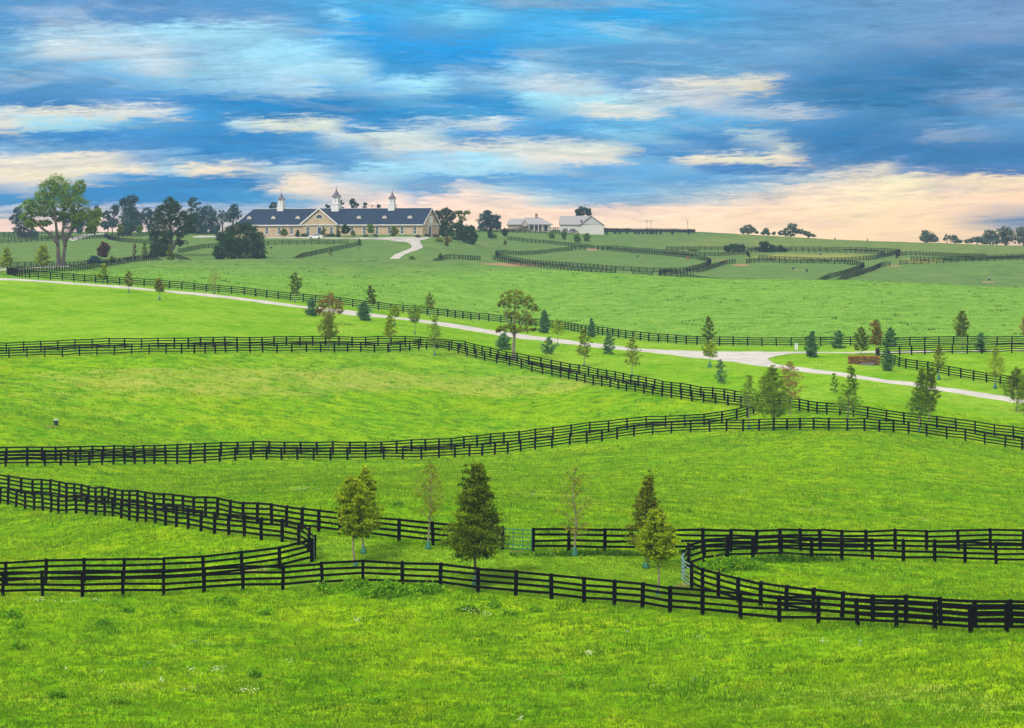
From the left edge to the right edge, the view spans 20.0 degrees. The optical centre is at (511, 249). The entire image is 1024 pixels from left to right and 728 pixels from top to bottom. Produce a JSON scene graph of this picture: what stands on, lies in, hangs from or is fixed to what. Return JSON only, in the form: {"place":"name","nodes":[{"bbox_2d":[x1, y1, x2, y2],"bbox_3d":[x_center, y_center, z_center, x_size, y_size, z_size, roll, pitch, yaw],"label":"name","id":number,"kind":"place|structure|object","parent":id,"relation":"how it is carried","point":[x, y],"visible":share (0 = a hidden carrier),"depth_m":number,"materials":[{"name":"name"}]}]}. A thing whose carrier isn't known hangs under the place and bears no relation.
{"place":"outdoors","nodes":[
{"label":"outdoors","id":0,"kind":"place"},
{"bbox_2d":[261,236,445,241],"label":"road","id":1,"kind":"structure","parent":0,"point":[400,239],"depth_m":987.17,"materials":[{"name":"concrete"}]},
{"bbox_2d":[0,278,767,366],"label":"road","id":2,"kind":"structure","parent":0,"point":[758,358],"depth_m":498.81,"materials":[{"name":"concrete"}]},
{"bbox_2d":[390,240,422,258],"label":"road","id":3,"kind":"structure","parent":0,"point":[417,245],"depth_m":919.10,"materials":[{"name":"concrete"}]},
{"bbox_2d":[0,229,1023,727],"bbox_3d":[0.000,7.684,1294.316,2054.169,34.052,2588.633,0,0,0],"label":"ground","id":4,"kind":"structure","parent":0,"point":[1004,277],"depth_m":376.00,"materials":[{"name":"green plant"}]},
{"bbox_2d":[8,207,38,236],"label":"hazy elm","id":5,"kind":"object","parent":4,"relation":"on","point":[26,230],"visible":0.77,"depth_m":1179.08,"materials":[{"name":"green plant"}]},
{"bbox_2d":[34,244,51,265],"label":"young oak","id":6,"kind":"object","parent":4,"relation":"on","point":[45,260],"visible":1,"depth_m":739.65,"materials":[{"name":"green plant"}]},
{"bbox_2d":[0,234,104,242],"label":"plank fence","id":7,"kind":"object","parent":4,"relation":"on","point":[60,238],"visible":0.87,"depth_m":1079.95,"materials":[{"name":"black paint"}]},
{"bbox_2d":[18,173,103,264],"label":"forked elm","id":8,"kind":"object","parent":4,"relation":"on","point":[81,216],"visible":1,"depth_m":814.18,"materials":[{"name":"green plant"}]},
{"bbox_2d":[7,255,161,273],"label":"plank fence","id":9,"kind":"object","parent":4,"relation":"on","point":[94,264],"visible":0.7,"depth_m":703.37,"materials":[{"name":"black paint"}]},
{"bbox_2d":[0,253,191,267],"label":"plank fence","id":10,"kind":"object","parent":4,"relation":"on","point":[91,261],"visible":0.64,"depth_m":838.36,"materials":[{"name":"black paint"}]},
{"bbox_2d":[100,204,119,234],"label":"hazy elm","id":11,"kind":"object","parent":4,"relation":"on","point":[107,224],"visible":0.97,"depth_m":1188.99,"materials":[{"name":"green plant"}]},
{"bbox_2d":[116,193,144,234],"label":"tall oak","id":12,"kind":"object","parent":4,"relation":"on","point":[133,214],"visible":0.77,"depth_m":1169.49,"materials":[{"name":"green plant"}]},
{"bbox_2d":[142,207,158,234],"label":"hazy elm","id":13,"kind":"object","parent":4,"relation":"on","point":[149,213],"visible":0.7,"depth_m":1189.12,"materials":[{"name":"green plant"}]},
{"bbox_2d":[0,538,313,582],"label":"plank fence","id":14,"kind":"object","parent":4,"relation":"on","point":[124,565],"visible":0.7,"depth_m":178.19,"materials":[{"name":"black paint"}]},
{"bbox_2d":[0,486,315,558],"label":"plank fence","id":15,"kind":"object","parent":4,"relation":"on","point":[244,521],"visible":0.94,"depth_m":206.08,"materials":[{"name":"black paint"}]},
{"bbox_2d":[147,196,198,255],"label":"leaning oak","id":16,"kind":"object","parent":4,"relation":"on","point":[160,246],"visible":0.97,"depth_m":883.75,"materials":[{"name":"green plant"}]},
{"bbox_2d":[189,204,221,233],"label":"tree","id":17,"kind":"object","parent":4,"relation":"on","point":[204,214],"visible":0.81,"depth_m":1149.02,"materials":[{"name":"green plant"}]},
{"bbox_2d":[226,204,242,224],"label":"hazy elm","id":18,"kind":"object","parent":4,"relation":"on","point":[235,211],"visible":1,"depth_m":1159.74,"materials":[{"name":"green plant"}]},
{"bbox_2d":[212,221,266,258],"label":"broad shrub tree","id":19,"kind":"object","parent":4,"relation":"on","point":[257,250],"visible":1,"depth_m":867.25,"materials":[{"name":"green plant"}]},
{"bbox_2d":[0,474,503,549],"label":"plank fence","id":20,"kind":"object","parent":4,"relation":"on","point":[318,521],"visible":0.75,"depth_m":204.54,"materials":[{"name":"black paint"}]},
{"bbox_2d":[178,240,340,252],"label":"plank fence","id":21,"kind":"object","parent":4,"relation":"on","point":[311,242],"visible":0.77,"depth_m":965.95,"materials":[{"name":"black paint"}]},
{"bbox_2d":[292,242,358,257],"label":"plank fence","id":22,"kind":"object","parent":4,"relation":"on","point":[320,251],"visible":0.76,"depth_m":904.81,"materials":[{"name":"black paint"}]},
{"bbox_2d":[316,313,338,350],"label":"pin oak","id":23,"kind":"object","parent":4,"relation":"on","point":[329,324],"visible":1,"depth_m":429.53,"materials":[{"name":"green plant"}]},
{"bbox_2d":[315,290,344,318],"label":"young maple","id":24,"kind":"object","parent":4,"relation":"on","point":[323,306],"visible":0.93,"depth_m":489.87,"materials":[{"name":"brown plant"}]},
{"bbox_2d":[236,185,440,237],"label":"stable barn","id":25,"kind":"structure","parent":4,"relation":"on","point":[335,217],"depth_m":1017.89,"materials":[{"name":"beige brick"}]},
{"bbox_2d":[332,476,375,563],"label":"young oak","id":26,"kind":"object","parent":4,"relation":"on","point":[353,501],"visible":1,"depth_m":179.32,"materials":[{"name":"green plant"}]},
{"bbox_2d":[333,576,378,592],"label":"weeds","id":27,"kind":"object","parent":4,"relation":"on","point":[357,582],"visible":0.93,"depth_m":173.25,"materials":[{"name":"green plant"}]},
{"bbox_2d":[356,301,371,319],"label":"young pine","id":28,"kind":"object","parent":4,"relation":"on","point":[363,313],"visible":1,"depth_m":507.69,"materials":[{"name":"green plant"}]},
{"bbox_2d":[355,465,384,546],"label":"young oak","id":29,"kind":"object","parent":4,"relation":"on","point":[367,481],"visible":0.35,"depth_m":182.82,"materials":[{"name":"green plant"}]},
{"bbox_2d":[354,585,396,599],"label":"weeds","id":30,"kind":"object","parent":4,"relation":"on","point":[370,592],"visible":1,"depth_m":170.82,"materials":[{"name":"green plant"}]},
{"bbox_2d":[0,339,755,461],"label":"plank fence","id":31,"kind":"object","parent":4,"relation":"on","point":[190,447],"visible":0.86,"depth_m":381.84,"materials":[{"name":"black paint"}]},
{"bbox_2d":[363,578,412,598],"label":"weeds","id":32,"kind":"object","parent":4,"relation":"on","point":[401,588],"visible":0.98,"depth_m":171.30,"materials":[{"name":"green plant"}]},
{"bbox_2d":[381,314,397,346],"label":"young oak","id":33,"kind":"object","parent":4,"relation":"on","point":[388,323],"visible":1,"depth_m":436.13,"materials":[{"name":"green plant"}]},
{"bbox_2d":[407,579,448,594],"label":"weeds","id":34,"kind":"object","parent":4,"relation":"on","point":[423,587],"visible":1,"depth_m":171.68,"materials":[{"name":"green plant"}]},
{"bbox_2d":[412,460,447,539],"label":"young oak","id":35,"kind":"object","parent":4,"relation":"on","point":[430,505],"visible":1,"depth_m":184.28,"materials":[{"name":"green plant"}]},
{"bbox_2d":[425,315,447,351],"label":"pin oak","id":36,"kind":"object","parent":4,"relation":"on","point":[434,324],"visible":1,"depth_m":435.31,"materials":[{"name":"green plant"}]},
{"bbox_2d":[435,207,456,236],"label":"dark oak","id":37,"kind":"object","parent":4,"relation":"on","point":[444,226],"visible":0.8,"depth_m":1049.31,"materials":[{"name":"green plant"}]},
{"bbox_2d":[448,220,470,240],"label":"dark oak","id":38,"kind":"object","parent":4,"relation":"on","point":[462,228],"visible":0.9,"depth_m":1033.93,"materials":[{"name":"green plant"}]},
{"bbox_2d":[462,224,478,244],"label":"dark oak","id":39,"kind":"object","parent":4,"relation":"on","point":[471,231],"visible":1,"depth_m":1024.44,"materials":[{"name":"green plant"}]},
{"bbox_2d":[434,463,513,572],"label":"pin oak","id":40,"kind":"object","parent":4,"relation":"on","point":[474,504],"visible":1,"depth_m":174.01,"materials":[{"name":"green plant"}]},
{"bbox_2d":[270,533,699,608],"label":"grass","id":41,"kind":"structure","parent":4,"relation":"on","point":[384,556],"depth_m":179.19,"materials":[{"name":"green plant"}]},
{"bbox_2d":[476,210,501,230],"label":"hazy oak","id":42,"kind":"object","parent":4,"relation":"on","point":[489,221],"visible":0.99,"depth_m":1228.57,"materials":[{"name":"green plant"}]},
{"bbox_2d":[495,332,512,349],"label":"young pine","id":43,"kind":"object","parent":4,"relation":"on","point":[503,345],"visible":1,"depth_m":457.48,"materials":[{"name":"green plant"}]},
{"bbox_2d":[0,260,1023,464],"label":"grass","id":44,"kind":"structure","parent":4,"relation":"on","point":[527,457],"depth_m":394.71,"materials":[{"name":"green plant"}]},
{"bbox_2d":[0,560,1023,632],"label":"plank fence","id":45,"kind":"object","parent":4,"relation":"on","point":[934,616],"visible":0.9,"depth_m":170.43,"materials":[{"name":"black paint"}]},
{"bbox_2d":[0,417,1023,466],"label":"plank fence","id":46,"kind":"object","parent":4,"relation":"on","point":[219,452],"visible":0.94,"depth_m":345.06,"materials":[{"name":"black paint"}]},
{"bbox_2d":[0,336,1023,438],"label":"plank fence","id":47,"kind":"object","parent":4,"relation":"on","point":[588,369],"visible":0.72,"depth_m":416.43,"materials":[{"name":"black paint"}]},
{"bbox_2d":[0,282,1023,417],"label":"grass","id":48,"kind":"structure","parent":4,"relation":"on","point":[461,344],"depth_m":456.30,"materials":[{"name":"green plant"}]},
{"bbox_2d":[4,257,1021,340],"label":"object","id":49,"kind":"object","parent":4,"relation":"on","point":[574,293],"visible":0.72,"depth_m":628.79,"materials":[{"name":"green plant"}]},
{"bbox_2d":[6,267,1023,345],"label":"plank fence","id":50,"kind":"object","parent":4,"relation":"on","point":[12,271],"visible":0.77,"depth_m":547.52,"materials":[{"name":"black paint"}]},
{"bbox_2d":[495,289,540,358],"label":"tall locust","id":51,"kind":"object","parent":4,"relation":"on","point":[514,330],"visible":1,"depth_m":439.91,"materials":[{"name":"green plant"}]},
{"bbox_2d":[506,214,552,231],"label":"tan house","id":52,"kind":"structure","parent":4,"relation":"on","point":[537,223],"depth_m":1245.00,"materials":[{"name":"grey metal"}]},
{"bbox_2d":[534,310,550,332],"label":"young pine","id":53,"kind":"object","parent":4,"relation":"on","point":[544,326],"visible":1,"depth_m":523.22,"materials":[{"name":"green plant"}]},
{"bbox_2d":[493,255,615,272],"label":"plank fence","id":54,"kind":"object","parent":4,"relation":"on","point":[530,264],"visible":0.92,"depth_m":869.34,"materials":[{"name":"black paint"}]},
{"bbox_2d":[495,246,614,270],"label":"plank fence","id":55,"kind":"object","parent":4,"relation":"on","point":[499,252],"visible":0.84,"depth_m":942.94,"materials":[{"name":"black paint"}]},
{"bbox_2d":[551,467,593,546],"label":"young oak","id":56,"kind":"object","parent":4,"relation":"on","point":[575,530],"visible":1,"depth_m":183.25,"materials":[{"name":"green plant"}]},
{"bbox_2d":[559,216,604,234],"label":"white house","id":57,"kind":"structure","parent":4,"relation":"on","point":[592,225],"depth_m":1244.50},
{"bbox_2d":[576,329,592,361],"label":"young oak","id":58,"kind":"object","parent":4,"relation":"on","point":[583,336],"visible":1,"depth_m":431.87,"materials":[{"name":"green plant"}]},
{"bbox_2d":[510,548,730,557],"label":"weeds","id":59,"kind":"object","parent":4,"relation":"on","point":[613,552],"visible":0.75,"depth_m":184.16,"materials":[{"name":"green plant"}]},
{"bbox_2d":[507,236,749,257],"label":"plank fence","id":60,"kind":"object","parent":4,"relation":"on","point":[649,249],"visible":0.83,"depth_m":1085.73,"materials":[{"name":"black paint"}]},
{"bbox_2d":[621,337,643,372],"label":"young oak","id":61,"kind":"object","parent":4,"relation":"on","point":[632,348],"visible":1,"depth_m":419.43,"materials":[{"name":"green plant"}]},
{"bbox_2d":[622,470,669,547],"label":"pin oak","id":62,"kind":"object","parent":4,"relation":"on","point":[646,505],"visible":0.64,"depth_m":180.84,"materials":[{"name":"green plant"}]},
{"bbox_2d":[604,228,694,232],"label":"windscreen fence","id":63,"kind":"object","parent":4,"relation":"on","point":[666,230],"visible":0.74,"depth_m":1317.41,"materials":[{"name":"black paint"}]},
{"bbox_2d":[597,246,710,272],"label":"plank fence","id":64,"kind":"object","parent":4,"relation":"on","point":[697,266],"visible":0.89,"depth_m":988.12,"materials":[{"name":"black paint"}]},
{"bbox_2d":[635,506,682,590],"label":"young oak","id":65,"kind":"object","parent":4,"relation":"on","point":[658,541],"visible":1,"depth_m":171.22,"materials":[{"name":"green plant"}]},
{"bbox_2d":[659,259,734,278],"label":"plank fence","id":66,"kind":"object","parent":4,"relation":"on","point":[707,267],"visible":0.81,"depth_m":869.62,"materials":[{"name":"black paint"}]},
{"bbox_2d":[701,340,719,357],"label":"young oak","id":67,"kind":"object","parent":4,"relation":"on","point":[707,350],"visible":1,"depth_m":433.03,"materials":[{"name":"green plant"}]},
{"bbox_2d":[696,555,768,572],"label":"weeds","id":68,"kind":"object","parent":4,"relation":"on","point":[736,562],"visible":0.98,"depth_m":182.71,"materials":[{"name":"green plant"}]},
{"bbox_2d":[735,374,759,424],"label":"young oak","id":69,"kind":"object","parent":4,"relation":"on","point":[750,385],"visible":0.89,"depth_m":359.64,"materials":[{"name":"green plant"}]},
{"bbox_2d":[749,364,794,418],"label":"pin oak","id":70,"kind":"object","parent":4,"relation":"on","point":[771,408],"visible":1,"depth_m":354.27,"materials":[{"name":"plant"}]},
{"bbox_2d":[531,527,1023,551],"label":"plank fence","id":71,"kind":"object","parent":4,"relation":"on","point":[605,541],"visible":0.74,"depth_m":194.50,"materials":[{"name":"black paint"}]},
{"bbox_2d":[504,528,531,549],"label":"field gate","id":72,"kind":"structure","parent":71,"relation":"attached to","point":[522,537],"depth_m":183.91,"materials":[{"name":"green metal"}]},
{"bbox_2d":[666,246,900,251],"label":"plank fence","id":73,"kind":"object","parent":4,"relation":"on","point":[746,248],"visible":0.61,"depth_m":1116.82,"materials":[{"name":"black paint"}]},
{"bbox_2d":[777,223,803,236],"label":"hazy elm","id":74,"kind":"object","parent":4,"relation":"on","point":[785,232],"visible":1,"depth_m":1389.73,"materials":[{"name":"green plant"}]},
{"bbox_2d":[778,361,805,414],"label":"young maple","id":75,"kind":"object","parent":4,"relation":"on","point":[789,383],"visible":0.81,"depth_m":370.37,"materials":[{"name":"green plant"}]},
{"bbox_2d":[745,552,849,563],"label":"weeds","id":76,"kind":"object","parent":4,"relation":"on","point":[792,558],"visible":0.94,"depth_m":188.58,"materials":[{"name":"green plant"}]},
{"bbox_2d":[746,258,864,279],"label":"plank fence","id":77,"kind":"object","parent":4,"relation":"on","point":[827,276],"visible":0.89,"depth_m":950.25,"materials":[{"name":"black paint"}]},
{"bbox_2d":[804,331,819,356],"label":"young pine","id":78,"kind":"object","parent":4,"relation":"on","point":[811,346],"visible":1,"depth_m":452.90,"materials":[{"name":"green plant"}]},
{"bbox_2d":[747,248,884,253],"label":"plank fence","id":79,"kind":"object","parent":4,"relation":"on","point":[808,250],"visible":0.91,"depth_m":1093.00,"materials":[{"name":"black paint"}]},
{"bbox_2d":[758,250,899,261],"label":"plank fence","id":80,"kind":"object","parent":4,"relation":"on","point":[863,258],"visible":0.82,"depth_m":989.45,"materials":[{"name":"black paint"}]},
{"bbox_2d":[827,330,845,347],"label":"young pine","id":81,"kind":"object","parent":4,"relation":"on","point":[838,335],"visible":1,"depth_m":473.05,"materials":[{"name":"green plant"}]},
{"bbox_2d":[832,365,863,418],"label":"pin oak","id":82,"kind":"object","parent":4,"relation":"on","point":[851,370],"visible":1,"depth_m":347.12,"materials":[{"name":"green plant"}]},
{"bbox_2d":[681,535,1023,572],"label":"plank fence","id":83,"kind":"object","parent":4,"relation":"on","point":[781,547],"visible":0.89,"depth_m":191.89,"materials":[{"name":"black paint"}]},
{"bbox_2d":[690,562,1023,624],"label":"plank fence","id":84,"kind":"object","parent":4,"relation":"on","point":[761,589],"visible":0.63,"depth_m":159.39,"materials":[{"name":"black paint"}]},
{"bbox_2d":[852,326,872,350],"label":"young maple","id":85,"kind":"object","parent":4,"relation":"on","point":[861,333],"visible":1,"depth_m":458.52,"materials":[{"name":"green plant"}]},
{"bbox_2d":[847,355,880,364],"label":"clipped hedge","id":86,"kind":"object","parent":4,"relation":"on","point":[864,360],"visible":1,"depth_m":438.71,"materials":[{"name":"brown plant"}]},
{"bbox_2d":[868,319,884,354],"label":"young maple","id":87,"kind":"object","parent":4,"relation":"on","point":[876,330],"visible":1,"depth_m":457.88,"materials":[{"name":"brown plant"}]},
{"bbox_2d":[880,347,895,370],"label":"young pine","id":88,"kind":"object","parent":4,"relation":"on","point":[887,365],"visible":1,"depth_m":428.19,"materials":[{"name":"green plant"}]},
{"bbox_2d":[882,326,899,345],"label":"young pine","id":89,"kind":"object","parent":4,"relation":"on","point":[890,333],"visible":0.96,"depth_m":477.43,"materials":[{"name":"green plant"}]},
{"bbox_2d":[906,367,936,427],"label":"pin oak","id":90,"kind":"object","parent":4,"relation":"on","point":[920,397],"visible":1,"depth_m":354.75,"materials":[{"name":"green plant"}]},
{"bbox_2d":[918,230,938,242],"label":"hazy elm","id":91,"kind":"object","parent":4,"relation":"on","point":[925,237],"visible":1,"depth_m":1394.19,"materials":[{"name":"green plant"}]},
{"bbox_2d":[921,367,942,420],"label":"young oak","id":92,"kind":"object","parent":4,"relation":"on","point":[929,375],"visible":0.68,"depth_m":369.48,"materials":[{"name":"green plant"}]},
{"bbox_2d":[929,345,946,373],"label":"young oak","id":93,"kind":"object","parent":4,"relation":"on","point":[937,353],"visible":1,"depth_m":421.32,"materials":[{"name":"green plant"}]},
{"bbox_2d":[896,251,985,257],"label":"plank fence","id":94,"kind":"object","parent":4,"relation":"on","point":[932,254],"visible":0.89,"depth_m":1034.51,"materials":[{"name":"black paint"}]},
{"bbox_2d":[878,351,1020,384],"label":"plank fence","id":95,"kind":"object","parent":4,"relation":"on","point":[937,369],"visible":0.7,"depth_m":427.34,"materials":[{"name":"black paint"}]},
{"bbox_2d":[876,343,1023,360],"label":"plank fence","id":96,"kind":"object","parent":4,"relation":"on","point":[952,349],"visible":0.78,"depth_m":461.90,"materials":[{"name":"black paint"}]},
{"bbox_2d":[899,256,1021,264],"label":"plank fence","id":97,"kind":"object","parent":4,"relation":"on","point":[950,260],"visible":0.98,"depth_m":928.01,"materials":[{"name":"black paint"}]},
{"bbox_2d":[952,310,970,345],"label":"young maple","id":98,"kind":"object","parent":4,"relation":"on","point":[960,327],"visible":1,"depth_m":472.61,"materials":[{"name":"green plant"}]},
{"bbox_2d":[982,229,1001,244],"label":"hazy elm","id":99,"kind":"object","parent":4,"relation":"on","point":[988,233],"visible":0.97,"depth_m":1409.39,"materials":[{"name":"green plant"}]},
{"bbox_2d":[984,346,1006,382],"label":"young oak","id":100,"kind":"object","parent":4,"relation":"on","point":[995,362],"visible":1,"depth_m":415.33,"materials":[{"name":"green plant"}]},
{"bbox_2d":[995,226,1015,244],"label":"hazy elm","id":101,"kind":"object","parent":4,"relation":"on","point":[1004,233],"visible":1,"depth_m":1418.26,"materials":[{"name":"green plant"}]},
{"bbox_2d":[998,366,1023,411],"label":"young oak","id":102,"kind":"object","parent":4,"relation":"on","point":[1016,372],"visible":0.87,"depth_m":391.96,"materials":[{"name":"green plant"}]},
{"bbox_2d":[0,0,1023,245],"label":"sky","id":103,"kind":"structure","parent":0,"point":[872,120],"materials":[{"name":"blue"}]},
{"bbox_2d":[768,350,1003,358],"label":"road","id":104,"kind":"structure","parent":0,"point":[772,354],"depth_m":462.95,"materials":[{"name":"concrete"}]},
{"bbox_2d":[768,360,1023,402],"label":"road","id":105,"kind":"structure","parent":0,"point":[955,390],"depth_m":412.39,"materials":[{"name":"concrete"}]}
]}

